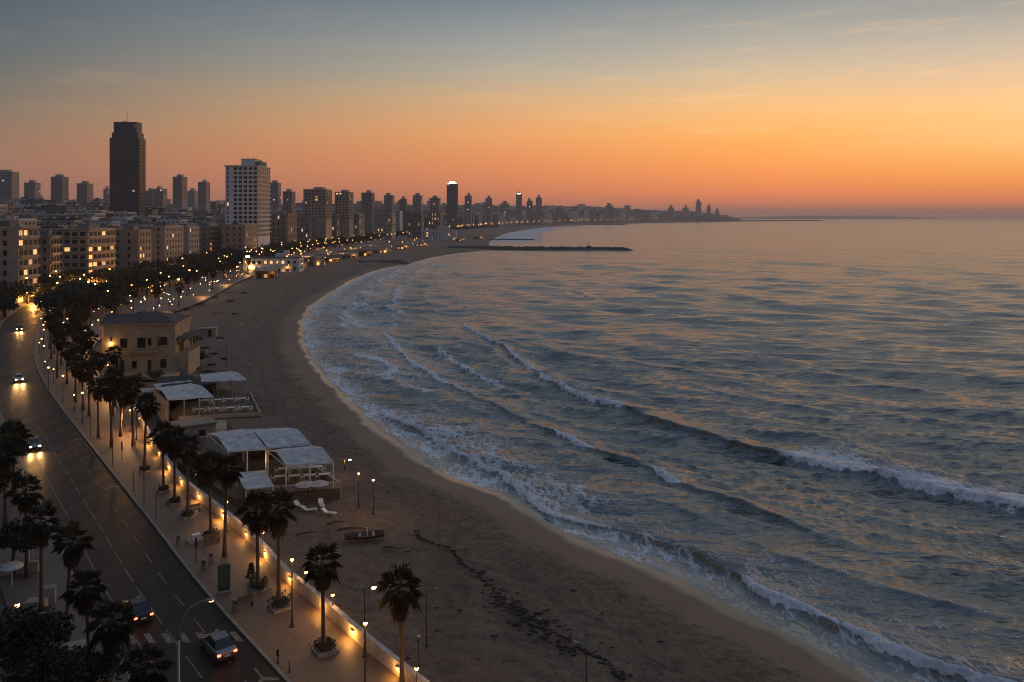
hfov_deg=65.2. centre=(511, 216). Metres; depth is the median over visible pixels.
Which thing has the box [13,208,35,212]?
building
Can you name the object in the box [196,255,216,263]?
street tree
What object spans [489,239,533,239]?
rock groyne
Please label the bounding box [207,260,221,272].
street tree
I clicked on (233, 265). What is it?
palm tree
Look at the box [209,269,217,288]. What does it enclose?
palm tree
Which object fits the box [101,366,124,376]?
street tree
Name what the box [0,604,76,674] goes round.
broadleaf tree
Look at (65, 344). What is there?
palm tree
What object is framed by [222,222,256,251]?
apartment building
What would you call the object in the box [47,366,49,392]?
street lamp
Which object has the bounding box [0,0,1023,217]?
sky
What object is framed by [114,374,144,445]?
palm tree
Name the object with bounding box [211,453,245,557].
palm tree
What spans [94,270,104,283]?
street tree
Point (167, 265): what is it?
street tree
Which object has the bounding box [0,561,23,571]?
parasol
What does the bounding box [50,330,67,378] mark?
palm tree
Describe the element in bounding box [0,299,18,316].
street tree
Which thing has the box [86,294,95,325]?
palm tree
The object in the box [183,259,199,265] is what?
street tree
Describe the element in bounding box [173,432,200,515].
palm tree
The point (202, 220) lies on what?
building
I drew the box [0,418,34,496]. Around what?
palm tree
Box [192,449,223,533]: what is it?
palm tree
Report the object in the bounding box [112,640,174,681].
palm tree
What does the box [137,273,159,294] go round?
street tree
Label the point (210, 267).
street tree
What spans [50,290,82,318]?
street tree
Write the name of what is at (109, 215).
building
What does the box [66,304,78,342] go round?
palm tree
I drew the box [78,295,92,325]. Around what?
palm tree
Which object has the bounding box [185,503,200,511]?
bench
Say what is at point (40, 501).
kerb
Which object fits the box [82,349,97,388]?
palm tree
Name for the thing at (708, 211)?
tower block
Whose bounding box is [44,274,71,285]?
street tree
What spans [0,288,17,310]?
street tree
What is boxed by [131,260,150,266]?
street tree
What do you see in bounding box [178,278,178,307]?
street lamp
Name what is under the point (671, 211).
tower block
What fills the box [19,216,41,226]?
building
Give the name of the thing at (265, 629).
promenade
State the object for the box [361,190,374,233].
tower block
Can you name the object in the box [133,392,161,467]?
palm tree
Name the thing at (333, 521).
drift log
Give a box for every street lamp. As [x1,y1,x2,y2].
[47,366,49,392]
[81,391,83,421]
[135,407,137,439]
[177,598,212,681]
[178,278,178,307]
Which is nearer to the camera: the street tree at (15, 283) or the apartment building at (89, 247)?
the street tree at (15, 283)
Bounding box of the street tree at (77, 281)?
[67,278,87,286]
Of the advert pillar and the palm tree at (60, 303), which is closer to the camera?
the advert pillar
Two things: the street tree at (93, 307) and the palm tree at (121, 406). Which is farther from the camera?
the street tree at (93, 307)
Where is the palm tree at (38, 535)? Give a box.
[15,499,61,611]
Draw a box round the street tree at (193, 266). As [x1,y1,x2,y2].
[188,264,202,269]
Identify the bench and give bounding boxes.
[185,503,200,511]
[203,532,220,544]
[234,593,253,605]
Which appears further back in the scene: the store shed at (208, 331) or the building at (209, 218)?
the building at (209, 218)
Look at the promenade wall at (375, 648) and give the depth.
73.53 m
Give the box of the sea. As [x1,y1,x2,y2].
[302,218,1023,681]
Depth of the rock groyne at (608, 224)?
3888.39 m
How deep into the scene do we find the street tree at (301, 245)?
766.51 m
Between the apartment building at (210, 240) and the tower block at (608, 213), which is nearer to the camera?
the apartment building at (210, 240)
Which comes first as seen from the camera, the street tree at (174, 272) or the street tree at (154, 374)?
the street tree at (154, 374)
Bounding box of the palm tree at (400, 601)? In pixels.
[374,562,425,681]
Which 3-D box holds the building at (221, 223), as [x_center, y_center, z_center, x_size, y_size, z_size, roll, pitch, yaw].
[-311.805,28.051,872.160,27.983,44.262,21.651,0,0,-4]
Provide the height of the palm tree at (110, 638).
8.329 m
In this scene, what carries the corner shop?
on the pavement
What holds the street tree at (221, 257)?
on the promenade
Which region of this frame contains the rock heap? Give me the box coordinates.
[358,260,409,263]
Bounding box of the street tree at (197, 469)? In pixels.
[184,451,222,486]
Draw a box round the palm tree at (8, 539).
[0,517,38,578]
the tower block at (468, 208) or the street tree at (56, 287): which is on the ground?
the tower block at (468, 208)
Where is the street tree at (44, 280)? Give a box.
[41,278,50,283]
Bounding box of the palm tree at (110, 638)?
[83,596,135,681]
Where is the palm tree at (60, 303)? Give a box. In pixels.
[53,300,66,317]
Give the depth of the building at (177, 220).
875.47 m
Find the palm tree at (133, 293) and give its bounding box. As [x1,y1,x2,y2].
[128,285,139,312]
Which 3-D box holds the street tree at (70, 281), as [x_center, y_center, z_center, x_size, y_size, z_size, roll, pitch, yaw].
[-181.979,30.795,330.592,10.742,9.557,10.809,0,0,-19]
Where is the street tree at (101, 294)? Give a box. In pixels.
[95,291,106,310]
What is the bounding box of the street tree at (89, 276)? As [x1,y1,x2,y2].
[81,270,102,281]
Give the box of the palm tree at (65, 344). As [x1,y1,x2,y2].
[59,341,73,383]
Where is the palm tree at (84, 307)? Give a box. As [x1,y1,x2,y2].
[79,305,90,330]
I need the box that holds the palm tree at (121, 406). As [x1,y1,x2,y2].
[112,381,132,436]
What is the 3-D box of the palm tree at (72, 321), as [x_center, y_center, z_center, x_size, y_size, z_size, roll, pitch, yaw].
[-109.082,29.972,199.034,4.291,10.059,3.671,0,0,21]
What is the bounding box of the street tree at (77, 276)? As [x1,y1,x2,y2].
[62,271,86,282]
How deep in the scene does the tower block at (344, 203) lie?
1080.00 m
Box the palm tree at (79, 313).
[67,308,83,351]
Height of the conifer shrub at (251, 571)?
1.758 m
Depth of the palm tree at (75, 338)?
190.09 m
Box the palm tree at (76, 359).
[65,354,88,401]
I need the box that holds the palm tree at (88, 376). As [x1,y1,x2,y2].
[78,359,98,415]
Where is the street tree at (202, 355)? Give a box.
[200,351,208,364]
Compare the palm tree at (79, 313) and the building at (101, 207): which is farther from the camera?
the building at (101, 207)
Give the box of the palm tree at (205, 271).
[202,266,209,282]
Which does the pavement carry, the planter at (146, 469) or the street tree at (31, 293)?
the street tree at (31, 293)
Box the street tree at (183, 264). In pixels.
[177,262,197,266]
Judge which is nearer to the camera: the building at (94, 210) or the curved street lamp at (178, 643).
the curved street lamp at (178, 643)
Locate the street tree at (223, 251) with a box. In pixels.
[216,249,229,255]
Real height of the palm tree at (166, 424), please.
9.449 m
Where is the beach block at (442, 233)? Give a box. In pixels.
[422,226,456,240]
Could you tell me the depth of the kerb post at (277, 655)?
62.70 m
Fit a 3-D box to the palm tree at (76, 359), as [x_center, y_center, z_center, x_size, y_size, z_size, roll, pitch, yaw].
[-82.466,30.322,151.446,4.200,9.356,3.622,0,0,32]
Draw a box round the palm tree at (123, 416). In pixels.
[118,375,128,425]
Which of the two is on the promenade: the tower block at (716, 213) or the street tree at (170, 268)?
the street tree at (170, 268)
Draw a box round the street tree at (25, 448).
[0,440,30,459]
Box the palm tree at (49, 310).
[42,307,55,348]
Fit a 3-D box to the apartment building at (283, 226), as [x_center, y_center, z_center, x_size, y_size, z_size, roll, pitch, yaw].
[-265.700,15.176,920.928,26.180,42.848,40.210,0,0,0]
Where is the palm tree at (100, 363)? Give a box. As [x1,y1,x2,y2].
[92,352,108,401]
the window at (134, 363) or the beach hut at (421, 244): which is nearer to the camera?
the window at (134, 363)
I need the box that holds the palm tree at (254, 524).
[233,488,273,589]
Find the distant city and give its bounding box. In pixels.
[41,195,739,232]
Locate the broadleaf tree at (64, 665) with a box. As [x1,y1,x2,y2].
[0,637,104,681]
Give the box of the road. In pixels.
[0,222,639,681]
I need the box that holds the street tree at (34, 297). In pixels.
[31,292,50,299]
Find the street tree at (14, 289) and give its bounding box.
[0,285,31,308]
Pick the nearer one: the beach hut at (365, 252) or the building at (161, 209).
the beach hut at (365, 252)
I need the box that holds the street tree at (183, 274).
[180,270,195,283]
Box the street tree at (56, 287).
[45,282,67,291]
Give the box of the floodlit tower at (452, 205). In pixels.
[447,182,458,230]
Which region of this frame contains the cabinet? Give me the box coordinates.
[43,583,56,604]
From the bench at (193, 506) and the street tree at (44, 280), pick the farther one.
the street tree at (44, 280)
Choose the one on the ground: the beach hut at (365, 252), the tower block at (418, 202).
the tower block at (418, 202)
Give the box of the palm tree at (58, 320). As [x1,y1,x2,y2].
[46,318,65,353]
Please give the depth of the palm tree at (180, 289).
316.16 m
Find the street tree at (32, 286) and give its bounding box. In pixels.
[23,284,40,298]
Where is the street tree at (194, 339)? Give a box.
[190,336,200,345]
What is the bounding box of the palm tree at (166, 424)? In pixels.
[146,419,175,489]
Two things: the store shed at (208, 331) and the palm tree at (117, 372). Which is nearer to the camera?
the palm tree at (117, 372)
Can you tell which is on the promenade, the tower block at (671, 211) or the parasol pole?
the parasol pole
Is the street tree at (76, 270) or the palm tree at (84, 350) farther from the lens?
the street tree at (76, 270)
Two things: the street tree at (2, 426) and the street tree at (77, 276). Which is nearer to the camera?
the street tree at (2, 426)
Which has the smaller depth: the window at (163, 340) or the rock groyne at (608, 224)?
the window at (163, 340)
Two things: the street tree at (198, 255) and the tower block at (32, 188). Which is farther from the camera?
the tower block at (32, 188)
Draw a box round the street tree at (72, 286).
[60,283,96,291]
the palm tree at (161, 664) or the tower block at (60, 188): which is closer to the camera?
the palm tree at (161, 664)
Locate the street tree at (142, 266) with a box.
[130,263,151,270]
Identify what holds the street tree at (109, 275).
on the promenade
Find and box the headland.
[737,216,940,218]
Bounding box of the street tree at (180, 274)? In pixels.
[168,270,183,285]
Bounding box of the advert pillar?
[217,563,230,593]
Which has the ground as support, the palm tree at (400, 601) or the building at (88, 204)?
the building at (88, 204)
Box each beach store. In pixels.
[455,238,465,241]
[473,236,482,238]
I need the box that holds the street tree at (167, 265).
[152,264,171,267]
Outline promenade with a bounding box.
[35,221,709,681]
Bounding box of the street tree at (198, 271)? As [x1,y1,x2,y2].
[186,268,203,281]
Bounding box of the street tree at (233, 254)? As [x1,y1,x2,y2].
[227,251,243,256]
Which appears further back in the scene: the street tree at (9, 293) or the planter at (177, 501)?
the street tree at (9, 293)
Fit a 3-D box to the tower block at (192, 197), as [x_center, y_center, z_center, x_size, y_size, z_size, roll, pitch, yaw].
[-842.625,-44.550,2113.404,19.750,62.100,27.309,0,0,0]
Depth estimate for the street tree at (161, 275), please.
375.04 m
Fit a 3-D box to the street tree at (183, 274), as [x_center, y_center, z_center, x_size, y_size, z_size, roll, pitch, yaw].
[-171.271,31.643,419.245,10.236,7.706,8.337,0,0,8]
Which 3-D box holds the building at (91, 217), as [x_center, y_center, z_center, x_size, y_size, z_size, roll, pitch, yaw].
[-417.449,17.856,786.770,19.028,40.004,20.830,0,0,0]
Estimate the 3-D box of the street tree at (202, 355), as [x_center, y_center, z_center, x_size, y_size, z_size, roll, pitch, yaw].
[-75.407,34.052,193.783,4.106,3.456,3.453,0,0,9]
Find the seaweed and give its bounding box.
[374,492,664,679]
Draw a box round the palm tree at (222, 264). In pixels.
[220,262,224,278]
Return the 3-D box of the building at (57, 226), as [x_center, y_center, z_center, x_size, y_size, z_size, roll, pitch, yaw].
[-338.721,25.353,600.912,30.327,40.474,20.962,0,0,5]
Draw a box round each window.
[115,359,124,371]
[121,338,127,348]
[132,361,136,367]
[136,338,145,348]
[148,360,150,370]
[156,337,167,345]
[159,359,166,368]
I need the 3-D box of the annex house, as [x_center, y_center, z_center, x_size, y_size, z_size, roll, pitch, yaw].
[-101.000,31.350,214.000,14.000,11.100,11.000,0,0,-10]
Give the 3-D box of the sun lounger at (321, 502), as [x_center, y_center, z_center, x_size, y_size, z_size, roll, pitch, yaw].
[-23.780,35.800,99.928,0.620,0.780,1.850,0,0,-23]
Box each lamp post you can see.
[289,557,294,627]
[353,586,375,657]
[357,472,359,507]
[363,620,366,681]
[372,478,374,514]
[416,587,437,646]
[417,633,419,671]
[573,640,586,681]
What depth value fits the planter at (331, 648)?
64.15 m
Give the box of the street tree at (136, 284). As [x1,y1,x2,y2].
[120,282,141,302]
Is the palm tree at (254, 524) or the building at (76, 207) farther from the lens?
the building at (76, 207)
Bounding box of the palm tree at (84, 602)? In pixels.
[57,569,107,654]
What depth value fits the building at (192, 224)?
875.92 m
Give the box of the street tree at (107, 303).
[99,298,122,313]
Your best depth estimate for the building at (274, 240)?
899.02 m
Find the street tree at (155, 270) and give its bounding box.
[143,267,159,283]
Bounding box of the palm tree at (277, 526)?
[257,486,297,607]
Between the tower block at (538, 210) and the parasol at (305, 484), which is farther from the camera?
the tower block at (538, 210)
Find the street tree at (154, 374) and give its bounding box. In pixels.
[145,370,164,386]
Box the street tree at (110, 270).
[103,267,118,272]
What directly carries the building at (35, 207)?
on the ground
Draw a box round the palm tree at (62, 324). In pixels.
[55,321,70,363]
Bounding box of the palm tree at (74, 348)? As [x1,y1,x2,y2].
[66,344,82,391]
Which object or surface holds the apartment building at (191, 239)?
on the ground
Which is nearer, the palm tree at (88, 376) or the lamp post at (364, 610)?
the lamp post at (364, 610)
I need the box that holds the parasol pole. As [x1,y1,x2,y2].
[195,538,196,561]
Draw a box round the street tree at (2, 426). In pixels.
[0,420,18,436]
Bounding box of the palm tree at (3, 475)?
[0,469,13,492]
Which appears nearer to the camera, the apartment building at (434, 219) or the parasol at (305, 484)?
the parasol at (305, 484)
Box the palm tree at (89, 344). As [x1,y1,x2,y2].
[79,329,98,381]
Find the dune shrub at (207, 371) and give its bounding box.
[199,369,213,372]
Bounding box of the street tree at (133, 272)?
[121,268,143,274]
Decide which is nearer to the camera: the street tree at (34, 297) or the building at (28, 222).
the street tree at (34, 297)
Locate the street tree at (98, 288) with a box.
[87,281,113,299]
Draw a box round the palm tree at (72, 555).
[47,519,95,641]
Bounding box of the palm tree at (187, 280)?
[183,273,192,295]
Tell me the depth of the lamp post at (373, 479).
96.29 m
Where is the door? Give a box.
[199,429,205,435]
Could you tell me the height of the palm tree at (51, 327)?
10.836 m
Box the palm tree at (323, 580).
[301,540,342,651]
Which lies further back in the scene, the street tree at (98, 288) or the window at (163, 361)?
the street tree at (98, 288)
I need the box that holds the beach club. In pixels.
[243,250,303,271]
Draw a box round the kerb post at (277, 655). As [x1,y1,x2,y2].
[276,649,279,663]
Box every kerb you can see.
[0,245,330,678]
[34,248,319,681]
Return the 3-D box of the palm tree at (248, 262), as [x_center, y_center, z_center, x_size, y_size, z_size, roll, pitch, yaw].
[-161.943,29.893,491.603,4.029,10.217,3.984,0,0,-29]
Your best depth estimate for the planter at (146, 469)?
109.64 m
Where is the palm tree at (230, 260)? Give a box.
[227,258,233,273]
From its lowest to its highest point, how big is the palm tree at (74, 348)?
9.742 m
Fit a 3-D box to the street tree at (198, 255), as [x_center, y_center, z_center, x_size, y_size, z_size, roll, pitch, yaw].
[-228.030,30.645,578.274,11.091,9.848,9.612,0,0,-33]
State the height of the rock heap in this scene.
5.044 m
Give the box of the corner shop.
[16,296,23,302]
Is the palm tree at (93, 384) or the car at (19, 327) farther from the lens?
the car at (19, 327)
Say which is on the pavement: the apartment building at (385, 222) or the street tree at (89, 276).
the street tree at (89, 276)
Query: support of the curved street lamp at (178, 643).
on the pavement
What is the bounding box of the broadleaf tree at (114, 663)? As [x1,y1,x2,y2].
[49,644,126,681]
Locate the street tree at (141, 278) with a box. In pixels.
[122,273,155,296]
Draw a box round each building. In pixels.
[0,201,13,212]
[0,204,7,212]
[0,215,36,225]
[0,221,40,300]
[9,197,29,203]
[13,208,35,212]
[19,199,47,203]
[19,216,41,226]
[24,204,40,210]
[26,211,44,214]
[29,211,64,217]
[35,198,57,200]
[36,201,64,206]
[37,216,81,226]
[38,224,76,228]
[38,230,61,292]
[41,204,73,213]
[46,223,115,282]
[64,202,78,205]
[65,211,105,217]
[69,205,82,209]
[69,216,90,223]
[71,208,106,212]
[79,215,102,219]
[81,201,102,207]
[87,218,119,225]
[90,204,106,209]
[100,224,108,227]
[106,213,131,217]
[107,226,122,228]
[111,215,131,223]
[113,211,136,215]
[115,225,151,269]
[117,213,134,219]
[127,219,155,223]
[131,221,155,224]
[134,215,160,220]
[139,222,183,264]
[146,208,157,215]
[151,207,170,214]
[156,217,187,224]
[161,211,185,217]
[169,215,192,220]
[173,208,191,213]
[179,223,198,254]
[188,219,214,223]
[189,221,213,225]
[193,223,221,254]
[195,216,215,222]
[200,212,215,217]
[211,222,224,246]
[214,213,224,217]
[216,216,224,222]
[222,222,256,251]
[270,212,296,244]
[270,237,277,243]
[297,215,312,240]
[332,214,341,238]
[353,212,363,240]
[376,211,395,238]
[407,212,423,236]
[427,211,441,229]
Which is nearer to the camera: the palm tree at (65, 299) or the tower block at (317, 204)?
the palm tree at (65, 299)
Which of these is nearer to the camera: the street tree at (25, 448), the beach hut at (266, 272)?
the street tree at (25, 448)
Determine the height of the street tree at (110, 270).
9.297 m
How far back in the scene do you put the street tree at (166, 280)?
385.30 m
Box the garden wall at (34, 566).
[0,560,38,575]
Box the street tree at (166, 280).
[161,271,172,289]
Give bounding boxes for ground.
[0,211,743,681]
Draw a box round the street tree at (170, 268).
[162,266,182,283]
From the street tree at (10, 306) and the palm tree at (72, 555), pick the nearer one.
the palm tree at (72, 555)
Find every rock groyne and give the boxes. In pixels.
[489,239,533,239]
[591,224,625,224]
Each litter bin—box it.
[176,534,179,545]
[201,558,205,570]
[208,551,212,563]
[232,598,236,612]
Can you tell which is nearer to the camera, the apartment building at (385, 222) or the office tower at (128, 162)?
the office tower at (128, 162)
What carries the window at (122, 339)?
in the beach villa
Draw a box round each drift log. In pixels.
[295,529,316,535]
[327,517,345,524]
[337,524,368,530]
[382,543,399,548]
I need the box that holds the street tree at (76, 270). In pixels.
[67,268,86,274]
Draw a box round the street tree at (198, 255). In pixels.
[192,253,203,257]
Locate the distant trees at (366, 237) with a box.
[333,225,498,242]
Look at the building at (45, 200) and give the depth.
1148.90 m
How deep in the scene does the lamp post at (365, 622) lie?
57.80 m
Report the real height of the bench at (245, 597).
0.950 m
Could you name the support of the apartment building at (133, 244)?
on the ground
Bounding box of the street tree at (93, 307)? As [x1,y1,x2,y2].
[79,298,100,316]
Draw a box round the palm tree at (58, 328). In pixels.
[51,326,66,365]
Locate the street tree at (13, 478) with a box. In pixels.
[0,468,25,493]
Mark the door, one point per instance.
(201, 432)
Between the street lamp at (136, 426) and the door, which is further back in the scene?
the door
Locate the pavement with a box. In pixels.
[0,244,330,681]
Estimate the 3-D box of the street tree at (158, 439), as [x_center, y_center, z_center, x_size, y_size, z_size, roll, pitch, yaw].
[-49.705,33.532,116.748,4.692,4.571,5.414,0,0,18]
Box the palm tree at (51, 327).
[44,316,58,358]
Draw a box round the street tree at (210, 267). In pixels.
[199,264,216,278]
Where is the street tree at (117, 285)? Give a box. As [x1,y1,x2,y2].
[99,279,129,290]
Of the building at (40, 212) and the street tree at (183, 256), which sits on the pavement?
the street tree at (183, 256)
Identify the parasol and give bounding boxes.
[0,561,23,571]
[186,532,203,544]
[295,481,312,490]
[312,480,328,489]
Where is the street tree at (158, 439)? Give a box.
[147,434,184,461]
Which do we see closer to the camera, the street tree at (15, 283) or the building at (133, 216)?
the street tree at (15, 283)
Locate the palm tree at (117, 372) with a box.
[102,364,124,415]
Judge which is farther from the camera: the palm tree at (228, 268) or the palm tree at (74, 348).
the palm tree at (228, 268)
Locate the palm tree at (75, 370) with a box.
[71,360,91,409]
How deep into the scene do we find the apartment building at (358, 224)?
1143.69 m
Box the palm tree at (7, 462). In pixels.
[0,435,25,526]
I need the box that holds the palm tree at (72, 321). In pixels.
[66,318,79,350]
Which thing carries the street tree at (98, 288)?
on the promenade
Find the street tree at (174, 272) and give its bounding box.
[159,268,180,287]
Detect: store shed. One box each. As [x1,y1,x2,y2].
[134,387,160,407]
[169,416,217,443]
[198,327,217,336]
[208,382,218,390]
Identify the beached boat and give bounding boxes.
[344,527,384,539]
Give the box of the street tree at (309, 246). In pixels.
[303,243,314,251]
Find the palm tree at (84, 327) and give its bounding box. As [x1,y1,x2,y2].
[75,324,90,360]
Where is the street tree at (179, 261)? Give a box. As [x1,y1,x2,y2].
[176,258,191,264]
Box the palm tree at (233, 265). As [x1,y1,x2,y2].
[231,260,236,278]
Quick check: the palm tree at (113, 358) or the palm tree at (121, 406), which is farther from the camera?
the palm tree at (113, 358)
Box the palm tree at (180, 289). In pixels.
[174,281,184,304]
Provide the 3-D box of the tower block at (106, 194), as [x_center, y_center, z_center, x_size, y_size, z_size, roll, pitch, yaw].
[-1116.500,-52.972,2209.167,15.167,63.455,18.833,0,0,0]
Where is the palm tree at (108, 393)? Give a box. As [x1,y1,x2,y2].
[94,372,120,446]
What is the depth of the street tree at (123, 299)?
285.28 m
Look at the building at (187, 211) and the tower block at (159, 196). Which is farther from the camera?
the tower block at (159, 196)
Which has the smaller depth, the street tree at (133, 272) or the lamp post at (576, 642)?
the lamp post at (576, 642)
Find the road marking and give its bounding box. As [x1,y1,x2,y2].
[0,305,279,681]
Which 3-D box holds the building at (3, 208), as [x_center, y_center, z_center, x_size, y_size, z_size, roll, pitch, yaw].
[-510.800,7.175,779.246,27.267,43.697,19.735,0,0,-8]
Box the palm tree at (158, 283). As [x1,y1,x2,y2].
[154,282,163,303]
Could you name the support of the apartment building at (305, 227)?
on the ground
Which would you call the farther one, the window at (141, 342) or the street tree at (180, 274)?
the street tree at (180, 274)
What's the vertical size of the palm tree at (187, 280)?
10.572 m
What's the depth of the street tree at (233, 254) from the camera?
574.74 m
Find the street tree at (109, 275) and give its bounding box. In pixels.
[100,270,128,282]
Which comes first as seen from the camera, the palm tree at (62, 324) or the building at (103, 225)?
the palm tree at (62, 324)
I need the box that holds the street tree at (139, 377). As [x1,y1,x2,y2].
[130,372,145,385]
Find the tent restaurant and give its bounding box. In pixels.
[178,417,340,506]
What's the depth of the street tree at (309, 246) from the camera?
795.50 m
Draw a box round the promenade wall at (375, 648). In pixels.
[130,405,429,681]
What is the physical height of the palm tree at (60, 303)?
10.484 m
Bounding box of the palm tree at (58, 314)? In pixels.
[53,312,62,342]
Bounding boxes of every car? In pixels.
[13,373,23,382]
[16,325,22,330]
[26,436,40,450]
[122,596,152,624]
[199,629,236,662]
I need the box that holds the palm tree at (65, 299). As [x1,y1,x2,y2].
[63,296,71,324]
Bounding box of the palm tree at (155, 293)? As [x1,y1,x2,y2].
[151,285,161,310]
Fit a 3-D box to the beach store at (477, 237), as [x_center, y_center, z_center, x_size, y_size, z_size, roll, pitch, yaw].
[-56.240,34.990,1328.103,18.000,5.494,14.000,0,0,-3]
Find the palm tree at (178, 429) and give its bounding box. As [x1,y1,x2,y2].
[160,423,185,502]
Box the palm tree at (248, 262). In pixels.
[246,258,250,273]
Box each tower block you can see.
[0,170,19,200]
[24,178,40,198]
[51,174,68,202]
[76,181,92,204]
[103,186,109,203]
[146,188,152,204]
[153,186,166,207]
[173,174,186,208]
[187,188,197,206]
[198,180,209,210]
[270,180,280,213]
[282,189,295,213]
[303,187,332,242]
[335,190,353,242]
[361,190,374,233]
[384,193,393,212]
[400,196,406,211]
[413,193,422,212]
[429,196,440,211]
[465,193,471,227]
[485,196,491,213]
[500,201,508,225]
[516,192,521,224]
[527,198,532,224]
[536,195,541,224]
[605,203,612,222]
[668,205,673,216]
[682,205,688,216]
[696,199,700,215]
[707,204,710,216]
[715,208,718,216]
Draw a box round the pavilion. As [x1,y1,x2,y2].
[153,371,260,444]
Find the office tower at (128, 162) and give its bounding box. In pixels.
[110,121,146,215]
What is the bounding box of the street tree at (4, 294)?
[0,291,15,302]
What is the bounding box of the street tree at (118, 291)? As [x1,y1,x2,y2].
[103,288,128,309]
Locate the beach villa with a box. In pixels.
[94,309,200,379]
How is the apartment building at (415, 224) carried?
on the ground
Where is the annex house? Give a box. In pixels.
[100,314,128,352]
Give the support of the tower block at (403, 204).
on the ground
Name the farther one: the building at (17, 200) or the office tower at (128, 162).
the building at (17, 200)
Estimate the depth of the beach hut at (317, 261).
585.49 m
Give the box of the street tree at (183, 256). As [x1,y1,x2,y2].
[177,253,194,260]
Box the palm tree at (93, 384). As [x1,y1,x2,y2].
[87,376,105,437]
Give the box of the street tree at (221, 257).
[213,255,230,269]
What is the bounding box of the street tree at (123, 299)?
[94,292,129,313]
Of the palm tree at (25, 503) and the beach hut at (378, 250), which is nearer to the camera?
the palm tree at (25, 503)
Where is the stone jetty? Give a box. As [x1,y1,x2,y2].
[447,246,633,250]
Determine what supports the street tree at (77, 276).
on the pavement
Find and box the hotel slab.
[224,157,270,246]
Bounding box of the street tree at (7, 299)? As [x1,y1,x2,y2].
[0,296,18,316]
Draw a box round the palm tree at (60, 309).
[52,307,63,317]
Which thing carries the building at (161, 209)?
on the ground
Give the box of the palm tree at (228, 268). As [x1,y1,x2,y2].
[224,263,230,282]
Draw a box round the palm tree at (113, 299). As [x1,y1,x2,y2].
[108,292,118,313]
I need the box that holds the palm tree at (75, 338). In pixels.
[67,324,83,354]
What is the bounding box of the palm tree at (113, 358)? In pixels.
[105,344,122,405]
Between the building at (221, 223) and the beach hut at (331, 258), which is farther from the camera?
the building at (221, 223)
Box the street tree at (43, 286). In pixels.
[31,283,52,294]
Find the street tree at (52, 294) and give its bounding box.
[39,289,71,298]
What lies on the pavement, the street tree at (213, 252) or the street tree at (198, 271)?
the street tree at (213, 252)
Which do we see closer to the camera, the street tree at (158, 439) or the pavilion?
the street tree at (158, 439)
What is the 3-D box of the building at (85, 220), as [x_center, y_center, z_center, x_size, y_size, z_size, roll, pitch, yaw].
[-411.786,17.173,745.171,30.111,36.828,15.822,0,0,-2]
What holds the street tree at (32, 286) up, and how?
on the pavement
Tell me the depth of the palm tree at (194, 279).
354.29 m
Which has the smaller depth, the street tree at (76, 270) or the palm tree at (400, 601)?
the palm tree at (400, 601)
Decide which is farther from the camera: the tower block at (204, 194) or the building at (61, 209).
the tower block at (204, 194)
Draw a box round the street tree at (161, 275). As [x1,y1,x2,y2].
[148,269,172,285]
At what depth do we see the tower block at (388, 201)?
1600.00 m
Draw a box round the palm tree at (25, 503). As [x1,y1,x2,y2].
[2,472,44,577]
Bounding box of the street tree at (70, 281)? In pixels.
[57,280,85,286]
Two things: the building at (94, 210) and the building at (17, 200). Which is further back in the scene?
the building at (17, 200)
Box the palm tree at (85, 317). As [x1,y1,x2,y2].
[75,310,89,324]
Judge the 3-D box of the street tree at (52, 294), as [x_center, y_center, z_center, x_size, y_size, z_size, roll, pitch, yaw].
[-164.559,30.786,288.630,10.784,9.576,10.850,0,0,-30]
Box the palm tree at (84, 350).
[74,337,87,358]
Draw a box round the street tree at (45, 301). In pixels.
[33,291,57,313]
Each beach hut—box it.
[253,267,278,278]
[273,265,293,272]
[304,257,325,266]
[321,255,341,262]
[340,253,358,258]
[357,249,372,255]
[373,249,389,252]
[394,245,408,249]
[413,243,428,246]
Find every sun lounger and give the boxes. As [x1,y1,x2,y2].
[293,500,306,507]
[302,506,317,511]
[318,498,324,508]
[321,507,336,513]
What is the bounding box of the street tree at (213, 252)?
[205,251,219,255]
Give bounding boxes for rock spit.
[744,220,823,220]
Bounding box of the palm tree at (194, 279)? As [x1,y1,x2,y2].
[192,274,199,295]
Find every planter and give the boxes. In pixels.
[139,465,150,473]
[157,484,169,493]
[165,495,181,505]
[181,510,194,519]
[202,528,218,541]
[247,576,271,595]
[266,589,290,613]
[308,636,338,659]
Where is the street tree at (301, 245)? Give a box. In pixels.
[294,243,304,252]
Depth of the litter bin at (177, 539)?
85.23 m
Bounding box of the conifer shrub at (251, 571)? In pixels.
[244,562,255,580]
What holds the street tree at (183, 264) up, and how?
on the promenade
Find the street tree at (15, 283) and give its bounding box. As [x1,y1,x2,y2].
[0,280,24,290]
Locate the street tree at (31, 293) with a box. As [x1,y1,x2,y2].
[20,285,40,303]

